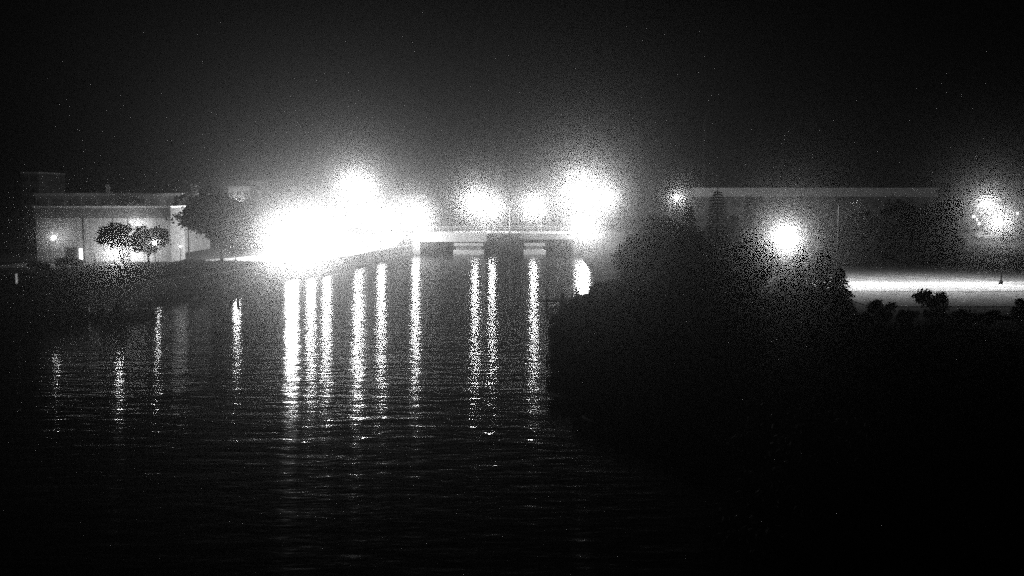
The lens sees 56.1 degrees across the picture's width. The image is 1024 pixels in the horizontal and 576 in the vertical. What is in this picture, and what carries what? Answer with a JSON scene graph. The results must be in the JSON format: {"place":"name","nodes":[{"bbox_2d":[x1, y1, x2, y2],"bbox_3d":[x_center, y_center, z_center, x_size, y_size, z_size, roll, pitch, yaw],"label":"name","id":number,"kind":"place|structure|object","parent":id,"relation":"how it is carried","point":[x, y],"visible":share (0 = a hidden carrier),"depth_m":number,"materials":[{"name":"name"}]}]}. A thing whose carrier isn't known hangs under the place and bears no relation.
{"place":"outdoors","nodes":[
{"label":"outdoors","id":0,"kind":"place"},
{"bbox_2d":[0,263,210,267],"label":"forecourt","id":1,"kind":"structure","parent":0,"point":[18,265],"depth_m":137.93,"materials":[{"name":"concrete"}]},
{"bbox_2d":[206,233,406,261],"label":"pavement","id":2,"kind":"structure","parent":0,"point":[350,243],"depth_m":190.36,"materials":[{"name":"concrete"}]},
{"bbox_2d":[278,208,397,229],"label":"glare building","id":3,"kind":"structure","parent":0,"point":[324,218],"depth_m":228.46,"materials":[{"name":"concrete"}]},
{"bbox_2d":[0,220,953,575],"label":"river","id":4,"kind":"structure","parent":0,"point":[404,416],"depth_m":46.17,"materials":[{"name":"black liquid"}]},
{"bbox_2d":[46,300,156,317],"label":"dock","id":5,"kind":"object","parent":4,"relation":"in","point":[54,311],"visible":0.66,"depth_m":98.53,"materials":[{"name":"wood"}]},
{"bbox_2d":[85,305,139,317],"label":"motor boat","id":6,"kind":"object","parent":4,"relation":"on","point":[118,311],"visible":0.97,"depth_m":97.25,"materials":[{"name":"black paint"}]},
{"bbox_2d":[181,284,224,295],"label":"motor boat","id":7,"kind":"object","parent":4,"relation":"on","point":[203,289],"visible":0.92,"depth_m":120.95,"materials":[{"name":"black paint"}]},
{"bbox_2d":[546,286,606,304],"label":"dock","id":8,"kind":"object","parent":4,"relation":"in","point":[561,299],"visible":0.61,"depth_m":109.25,"materials":[{"name":"white paint"}]},
{"bbox_2d":[0,213,1023,575],"bbox_3d":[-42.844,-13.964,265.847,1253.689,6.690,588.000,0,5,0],"label":"ground","id":9,"kind":"structure","parent":0,"point":[976,513],"depth_m":40.56,"materials":[{"name":"black plant"}]},
{"bbox_2d":[0,203,23,223],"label":"leafy tree","id":10,"kind":"object","parent":9,"relation":"on","point":[7,215],"visible":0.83,"depth_m":327.96,"materials":[{"name":"black plant"}]},
{"bbox_2d":[7,273,17,283],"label":"utility box","id":11,"kind":"object","parent":9,"relation":"on","point":[12,277],"visible":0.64,"depth_m":108.13,"materials":[{"name":"white paint"}]},
{"bbox_2d":[26,261,50,269],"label":"shrub","id":12,"kind":"object","parent":9,"relation":"on","point":[40,264],"visible":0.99,"depth_m":130.68,"materials":[{"name":"black plant"}]},
{"bbox_2d":[20,172,64,229],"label":"building","id":13,"kind":"structure","parent":9,"relation":"on","point":[41,182],"depth_m":239.37,"materials":[{"name":"concrete"}]},
{"bbox_2d":[54,254,84,267],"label":"shrub","id":14,"kind":"object","parent":9,"relation":"on","point":[66,261],"visible":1,"depth_m":133.00,"materials":[{"name":"black plant"}]},
{"bbox_2d":[32,206,185,262],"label":"flat roofed building","id":15,"kind":"structure","parent":9,"relation":"on","point":[75,229],"depth_m":143.75,"materials":[{"name":"concrete"}]},
{"bbox_2d":[66,248,74,258],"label":"door","id":16,"kind":"structure","parent":15,"relation":"in","point":[70,252],"depth_m":144.09,"materials":[{"name":"grey"}]},
{"bbox_2d":[120,248,128,262],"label":"door","id":17,"kind":"structure","parent":15,"relation":"in","point":[124,253],"depth_m":144.12,"materials":[{"name":"white"}]},
{"bbox_2d":[94,221,132,268],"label":"leafy tree","id":18,"kind":"object","parent":9,"relation":"on","point":[110,235],"visible":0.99,"depth_m":130.21,"materials":[{"name":"grey plant"}]},
{"bbox_2d":[34,184,209,252],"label":"building","id":19,"kind":"structure","parent":9,"relation":"on","point":[103,195],"depth_m":169.27,"materials":[{"name":"concrete"}]},
{"bbox_2d":[38,200,48,205],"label":"window","id":20,"kind":"structure","parent":19,"relation":"in","point":[40,202],"depth_m":169.24,"materials":[{"name":"glass"}]},
{"bbox_2d":[54,200,64,205],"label":"window","id":21,"kind":"structure","parent":19,"relation":"in","point":[57,202],"depth_m":169.24,"materials":[{"name":"glass"}]},
{"bbox_2d":[70,200,80,205],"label":"window","id":22,"kind":"structure","parent":19,"relation":"in","point":[73,202],"depth_m":169.24,"materials":[{"name":"glass"}]},
{"bbox_2d":[87,200,96,205],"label":"window","id":23,"kind":"structure","parent":19,"relation":"in","point":[89,202],"depth_m":169.24,"materials":[{"name":"glass"}]},
{"bbox_2d":[103,200,112,205],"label":"window","id":24,"kind":"structure","parent":19,"relation":"in","point":[105,202],"depth_m":169.24,"materials":[{"name":"glass"}]},
{"bbox_2d":[119,200,128,205],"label":"window","id":25,"kind":"structure","parent":19,"relation":"in","point":[121,202],"depth_m":169.24,"materials":[{"name":"glass"}]},
{"bbox_2d":[135,200,145,205],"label":"window","id":26,"kind":"structure","parent":19,"relation":"in","point":[137,202],"depth_m":169.24,"materials":[{"name":"glass"}]},
{"bbox_2d":[151,200,161,205],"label":"window","id":27,"kind":"structure","parent":19,"relation":"in","point":[153,202],"depth_m":169.24,"materials":[{"name":"glass"}]},
{"bbox_2d":[0,258,288,294],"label":"grass","id":28,"kind":"structure","parent":9,"relation":"on","point":[100,277],"depth_m":122.17,"materials":[{"name":"grey plant"}]},
{"bbox_2d":[125,224,171,270],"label":"leafy tree","id":29,"kind":"object","parent":9,"relation":"on","point":[142,238],"visible":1,"depth_m":129.29,"materials":[{"name":"grey plant"}]},
{"bbox_2d":[172,180,198,254],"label":"leafy tree","id":30,"kind":"object","parent":9,"relation":"on","point":[181,200],"visible":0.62,"depth_m":163.86,"materials":[{"name":"grey plant"}]},
{"bbox_2d":[0,245,409,316],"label":"seawall","id":31,"kind":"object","parent":9,"relation":"on","point":[19,305],"visible":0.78,"depth_m":120.57,"materials":[{"name":"concrete"}]},
{"bbox_2d":[165,188,266,265],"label":"leafy tree","id":32,"kind":"object","parent":9,"relation":"on","point":[222,220],"visible":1,"depth_m":137.18,"materials":[{"name":"grey plant"}]},
{"bbox_2d":[228,186,255,224],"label":"building","id":33,"kind":"structure","parent":9,"relation":"on","point":[240,191],"depth_m":260.69,"materials":[{"name":"concrete"}]},
{"bbox_2d":[243,194,265,226],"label":"leafy tree","id":34,"kind":"object","parent":9,"relation":"on","point":[255,199],"visible":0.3,"depth_m":214.26,"materials":[{"name":"grey plant"}]},
{"bbox_2d":[248,180,272,229],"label":"building","id":35,"kind":"structure","parent":9,"relation":"on","point":[264,190],"depth_m":270.88,"materials":[{"name":"concrete"}]},
{"bbox_2d":[245,153,283,225],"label":"church","id":36,"kind":"structure","parent":9,"relation":"on","point":[254,174],"depth_m":301.25,"materials":[{"name":"brick"}]},
{"bbox_2d":[291,198,313,207],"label":"leafy tree","id":37,"kind":"object","parent":9,"relation":"on","point":[304,204],"visible":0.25,"depth_m":327.35,"materials":[{"name":"white plant"}]},
{"bbox_2d":[391,195,430,229],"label":"corner building","id":38,"kind":"structure","parent":9,"relation":"on","point":[409,207],"depth_m":239.24,"materials":[{"name":"concrete"}]},
{"bbox_2d":[431,209,456,226],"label":"leafy tree","id":39,"kind":"object","parent":9,"relation":"on","point":[439,217],"visible":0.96,"depth_m":327.01,"materials":[{"name":"grey plant"}]},
{"bbox_2d":[467,165,477,230],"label":"tower","id":40,"kind":"structure","parent":9,"relation":"on","point":[472,177],"depth_m":307.23,"materials":[{"name":"stone"}]},
{"bbox_2d":[412,226,578,253],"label":"bridge","id":41,"kind":"structure","parent":9,"relation":"on","point":[469,242],"depth_m":208.68,"materials":[{"name":"concrete"}]},
{"bbox_2d":[495,162,502,230],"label":"tower","id":42,"kind":"structure","parent":9,"relation":"on","point":[499,197],"depth_m":307.54,"materials":[{"name":"concrete"}]},
{"bbox_2d":[494,214,526,230],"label":"leafy tree","id":43,"kind":"object","parent":9,"relation":"on","point":[514,222],"visible":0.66,"depth_m":328.18,"materials":[{"name":"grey plant"}]},
{"bbox_2d":[540,209,570,230],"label":"leafy tree","id":44,"kind":"object","parent":9,"relation":"on","point":[555,219],"visible":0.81,"depth_m":327.99,"materials":[{"name":"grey plant"}]},
{"bbox_2d":[599,209,638,223],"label":"leafy tree","id":45,"kind":"object","parent":9,"relation":"on","point":[615,217],"visible":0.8,"depth_m":327.08,"materials":[{"name":"white plant"}]},
{"bbox_2d":[610,232,643,279],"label":"leafy tree","id":46,"kind":"object","parent":9,"relation":"on","point":[622,257],"visible":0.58,"depth_m":121.44,"materials":[{"name":"black plant"}]},
{"bbox_2d":[612,282,642,289],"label":"shrub","id":47,"kind":"object","parent":9,"relation":"on","point":[622,286],"visible":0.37,"depth_m":96.70,"materials":[{"name":"black plant"}]},
{"bbox_2d":[629,205,662,222],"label":"leafy tree","id":48,"kind":"object","parent":9,"relation":"on","point":[650,211],"visible":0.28,"depth_m":327.41,"materials":[{"name":"grey plant"}]},
{"bbox_2d":[622,213,689,273],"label":"leafy tree","id":49,"kind":"object","parent":9,"relation":"on","point":[647,246],"visible":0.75,"depth_m":111.06,"materials":[{"name":"black plant"}]},
{"bbox_2d":[656,207,712,304],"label":"spruce tree","id":50,"kind":"object","parent":9,"relation":"on","point":[680,275],"visible":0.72,"depth_m":79.66,"materials":[{"name":"black plant"}]},
{"bbox_2d":[654,228,722,278],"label":"leafy tree","id":51,"kind":"object","parent":9,"relation":"on","point":[670,240],"visible":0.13,"depth_m":99.57,"materials":[{"name":"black plant"}]},
{"bbox_2d":[702,115,705,187],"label":"radio mast","id":52,"kind":"object","parent":9,"relation":"on","point":[703,154],"visible":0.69,"depth_m":297.20,"materials":[{"name":"metal"}]},
{"bbox_2d":[679,189,740,313],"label":"spruce tree","id":53,"kind":"object","parent":9,"relation":"on","point":[708,268],"visible":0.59,"depth_m":75.69,"materials":[{"name":"black plant"}]},
{"bbox_2d":[695,214,767,326],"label":"spruce tree","id":54,"kind":"object","parent":9,"relation":"on","point":[731,306],"visible":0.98,"depth_m":71.78,"materials":[{"name":"black plant"}]},
{"bbox_2d":[729,197,778,317],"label":"spruce tree","id":55,"kind":"object","parent":9,"relation":"on","point":[749,227],"visible":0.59,"depth_m":74.66,"materials":[{"name":"black plant"}]},
{"bbox_2d":[729,230,786,300],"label":"leafy tree","id":56,"kind":"object","parent":9,"relation":"on","point":[772,255],"visible":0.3,"depth_m":81.13,"materials":[{"name":"black plant"}]},
{"bbox_2d":[762,263,795,302],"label":"spruce tree","id":57,"kind":"object","parent":9,"relation":"on","point":[782,272],"visible":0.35,"depth_m":84.06,"materials":[{"name":"black plant"}]},
{"bbox_2d":[546,269,1023,474],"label":"undergrowth","id":58,"kind":"object","parent":9,"relation":"on","point":[684,338],"visible":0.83,"depth_m":57.29,"materials":[{"name":"black plant"}]},
{"bbox_2d":[769,244,818,307],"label":"spruce tree","id":59,"kind":"object","parent":9,"relation":"on","point":[791,289],"visible":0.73,"depth_m":79.92,"materials":[{"name":"black plant"}]},
{"bbox_2d":[674,188,952,228],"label":"long building","id":60,"kind":"structure","parent":9,"relation":"on","point":[795,208],"depth_m":249.01,"materials":[{"name":"concrete"}]},
{"bbox_2d":[696,215,703,222],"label":"window","id":61,"kind":"structure","parent":60,"relation":"in","point":[699,218],"depth_m":249.33,"materials":[{"name":"glass"}]},
{"bbox_2d":[696,200,703,207],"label":"window","id":62,"kind":"structure","parent":60,"relation":"in","point":[699,203],"depth_m":248.96,"materials":[{"name":"glass"}]},
{"bbox_2d":[731,200,738,207],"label":"window","id":63,"kind":"structure","parent":60,"relation":"in","point":[734,203],"depth_m":248.96,"materials":[{"name":"glass"}]},
{"bbox_2d":[755,200,761,207],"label":"window","id":64,"kind":"structure","parent":60,"relation":"in","point":[758,204],"depth_m":248.96,"materials":[{"name":"glass"}]},
{"bbox_2d":[766,215,773,222],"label":"window","id":65,"kind":"structure","parent":60,"relation":"in","point":[769,218],"depth_m":249.33,"materials":[{"name":"glass"}]},
{"bbox_2d":[766,200,773,207],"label":"window","id":66,"kind":"structure","parent":60,"relation":"in","point":[770,203],"depth_m":248.96,"materials":[{"name":"glass"}]},
{"bbox_2d":[778,215,785,222],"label":"window","id":67,"kind":"structure","parent":60,"relation":"in","point":[781,218],"depth_m":249.33,"materials":[{"name":"glass"}]},
{"bbox_2d":[778,200,785,207],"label":"window","id":68,"kind":"structure","parent":60,"relation":"in","point":[781,203],"depth_m":248.96,"materials":[{"name":"glass"}]},
{"bbox_2d":[789,215,796,222],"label":"window","id":69,"kind":"structure","parent":60,"relation":"in","point":[793,218],"depth_m":249.33,"materials":[{"name":"glass"}]},
{"bbox_2d":[790,200,797,207],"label":"window","id":70,"kind":"structure","parent":60,"relation":"in","point":[793,203],"depth_m":248.96,"materials":[{"name":"glass"}]},
{"bbox_2d":[801,215,808,222],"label":"window","id":71,"kind":"structure","parent":60,"relation":"in","point":[804,218],"depth_m":249.33,"materials":[{"name":"glass"}]},
{"bbox_2d":[802,200,808,207],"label":"window","id":72,"kind":"structure","parent":60,"relation":"in","point":[805,203],"depth_m":248.96,"materials":[{"name":"glass"}]},
{"bbox_2d":[813,215,820,222],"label":"window","id":73,"kind":"structure","parent":60,"relation":"in","point":[816,218],"depth_m":249.33,"materials":[{"name":"glass"}]},
{"bbox_2d":[813,200,820,207],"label":"window","id":74,"kind":"structure","parent":60,"relation":"in","point":[816,203],"depth_m":248.96,"materials":[{"name":"glass"}]},
{"bbox_2d":[825,215,831,222],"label":"window","id":75,"kind":"structure","parent":60,"relation":"in","point":[828,218],"depth_m":249.33,"materials":[{"name":"glass"}]},
{"bbox_2d":[825,200,832,207],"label":"window","id":76,"kind":"structure","parent":60,"relation":"in","point":[828,203],"depth_m":248.96,"materials":[{"name":"glass"}]},
{"bbox_2d":[848,200,855,207],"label":"window","id":77,"kind":"structure","parent":60,"relation":"in","point":[852,203],"depth_m":248.96,"materials":[{"name":"glass"}]},
{"bbox_2d":[860,200,867,207],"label":"window","id":78,"kind":"structure","parent":60,"relation":"in","point":[863,203],"depth_m":248.96,"materials":[{"name":"glass"}]},
{"bbox_2d":[872,200,879,207],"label":"window","id":79,"kind":"structure","parent":60,"relation":"in","point":[875,203],"depth_m":248.96,"materials":[{"name":"glass"}]},
{"bbox_2d":[789,250,850,318],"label":"spruce tree","id":80,"kind":"object","parent":9,"relation":"on","point":[817,295],"visible":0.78,"depth_m":75.95,"materials":[{"name":"black plant"}]},
{"bbox_2d":[806,224,851,255],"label":"leafy tree","id":81,"kind":"object","parent":9,"relation":"on","point":[822,236],"visible":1,"depth_m":149.30,"materials":[{"name":"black plant"}]},
{"bbox_2d":[812,268,864,325],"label":"spruce tree","id":82,"kind":"object","parent":9,"relation":"on","point":[838,308],"visible":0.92,"depth_m":72.01,"materials":[{"name":"black plant"}]},
{"bbox_2d":[839,208,884,244],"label":"leafy tree","id":83,"kind":"object","parent":9,"relation":"on","point":[855,224],"visible":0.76,"depth_m":159.03,"materials":[{"name":"black plant"}]},
{"bbox_2d":[847,229,907,260],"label":"leafy tree","id":84,"kind":"object","parent":9,"relation":"on","point":[882,246],"visible":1,"depth_m":139.00,"materials":[{"name":"black plant"}]},
{"bbox_2d":[865,298,897,323],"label":"shrub","id":85,"kind":"object","parent":9,"relation":"on","point":[883,312],"visible":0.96,"depth_m":72.35,"materials":[{"name":"black plant"}]},
{"bbox_2d":[771,266,1023,280],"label":"verge","id":86,"kind":"structure","parent":9,"relation":"on","point":[928,273],"depth_m":115.72,"materials":[{"name":"grey plant"}]},
{"bbox_2d":[873,194,931,256],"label":"leafy tree","id":87,"kind":"object","parent":9,"relation":"on","point":[905,219],"visible":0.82,"depth_m":147.99,"materials":[{"name":"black plant"}]},
{"bbox_2d":[895,308,920,328],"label":"shrub","id":88,"kind":"object","parent":9,"relation":"on","point":[907,316],"visible":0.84,"depth_m":71.33,"materials":[{"name":"black plant"}]},
{"bbox_2d":[807,282,1023,290],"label":"footpath","id":89,"kind":"structure","parent":9,"relation":"on","point":[935,286],"depth_m":98.43,"materials":[{"name":"grey concrete"}]},
{"bbox_2d":[835,197,858,268],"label":"street lamp","id":90,"kind":"object","parent":89,"relation":"on","point":[837,227],"visible":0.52,"depth_m":100.79,"materials":[{"name":"grey metal"}]},
{"bbox_2d":[984,197,1004,283],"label":"street lamp","id":91,"kind":"object","parent":89,"relation":"on","point":[1000,281],"visible":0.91,"depth_m":100.94,"materials":[{"name":"grey metal"}]},
{"bbox_2d":[900,236,962,262],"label":"leafy tree","id":92,"kind":"object","parent":9,"relation":"on","point":[922,250],"visible":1,"depth_m":137.12,"materials":[{"name":"black plant"}]},
{"bbox_2d":[911,288,954,322],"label":"shrub","id":93,"kind":"object","parent":9,"relation":"on","point":[936,303],"visible":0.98,"depth_m":73.30,"materials":[{"name":"black plant"}]},
{"bbox_2d":[847,291,1023,305],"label":"verge","id":94,"kind":"structure","parent":9,"relation":"on","point":[974,298],"depth_m":87.54,"materials":[{"name":"grey plant"}]},
{"bbox_2d":[919,195,966,251],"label":"leafy tree","id":95,"kind":"object","parent":9,"relation":"on","point":[939,215],"visible":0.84,"depth_m":153.42,"materials":[{"name":"black plant"}]},
{"bbox_2d":[936,185,957,204],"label":"leafy tree","id":96,"kind":"object","parent":9,"relation":"on","point":[947,192],"visible":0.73,"depth_m":198.53,"materials":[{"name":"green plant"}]},
{"bbox_2d":[946,309,978,326],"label":"shrub","id":97,"kind":"object","parent":9,"relation":"on","point":[962,315],"visible":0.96,"depth_m":71.23,"materials":[{"name":"black plant"}]},
{"bbox_2d":[948,195,1023,228],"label":"grey building","id":98,"kind":"structure","parent":9,"relation":"on","point":[979,211],"depth_m":235.34,"materials":[{"name":"brick"}]},
{"bbox_2d":[973,204,981,210],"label":"window","id":99,"kind":"structure","parent":98,"relation":"in","point":[977,207],"depth_m":235.08,"materials":[{"name":"glass"}]},
{"bbox_2d":[986,217,992,223],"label":"window","id":100,"kind":"structure","parent":98,"relation":"in","point":[989,220],"depth_m":235.37,"materials":[{"name":"glass"}]},
{"bbox_2d":[986,204,994,210],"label":"window","id":101,"kind":"structure","parent":98,"relation":"in","point":[989,207],"depth_m":235.08,"materials":[{"name":"glass"}]},
{"bbox_2d":[999,204,1007,210],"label":"window","id":102,"kind":"structure","parent":98,"relation":"in","point":[1001,206],"depth_m":235.08,"materials":[{"name":"glass"}]},
{"bbox_2d":[1011,217,1019,223],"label":"window","id":103,"kind":"structure","parent":98,"relation":"in","point":[1014,220],"depth_m":235.37,"materials":[{"name":"glass"}]},
{"bbox_2d":[1012,204,1019,210],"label":"window","id":104,"kind":"structure","parent":98,"relation":"in","point":[1015,207],"depth_m":235.08,"materials":[{"name":"glass"}]},
{"bbox_2d":[977,310,1008,326],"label":"shrub","id":105,"kind":"object","parent":9,"relation":"on","point":[990,317],"visible":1,"depth_m":71.22,"materials":[{"name":"black plant"}]},
{"bbox_2d":[1006,296,1023,324],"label":"shrub","id":106,"kind":"object","parent":9,"relation":"on","point":[1017,310],"visible":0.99,"depth_m":72.17,"materials":[{"name":"black plant"}]},
{"bbox_2d":[0,231,1023,232],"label":"road","id":107,"kind":"structure","parent":0,"point":[416,231],"depth_m":214.04,"materials":[{"name":"grey asphalt"}]},
{"bbox_2d":[0,0,1023,219],"label":"sky","id":108,"kind":"structure","parent":0,"point":[331,100],"materials":[{"name":"black"}]},
{"bbox_2d":[570,215,593,230],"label":"bridge house","id":109,"kind":"structure","parent":0,"point":[582,222],"depth_m":220.01,"materials":[{"name":"white paint"}]},
{"bbox_2d":[695,229,1023,243],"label":"car park","id":110,"kind":"structure","parent":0,"point":[804,237],"depth_m":201.82,"materials":[{"name":"grey asphalt"}]},
{"bbox_2d":[974,232,997,238],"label":"parked car","id":111,"kind":"object","parent":110,"relation":"on","point":[981,235],"visible":0.97,"depth_m":198.99,"materials":[{"name":"paint"}]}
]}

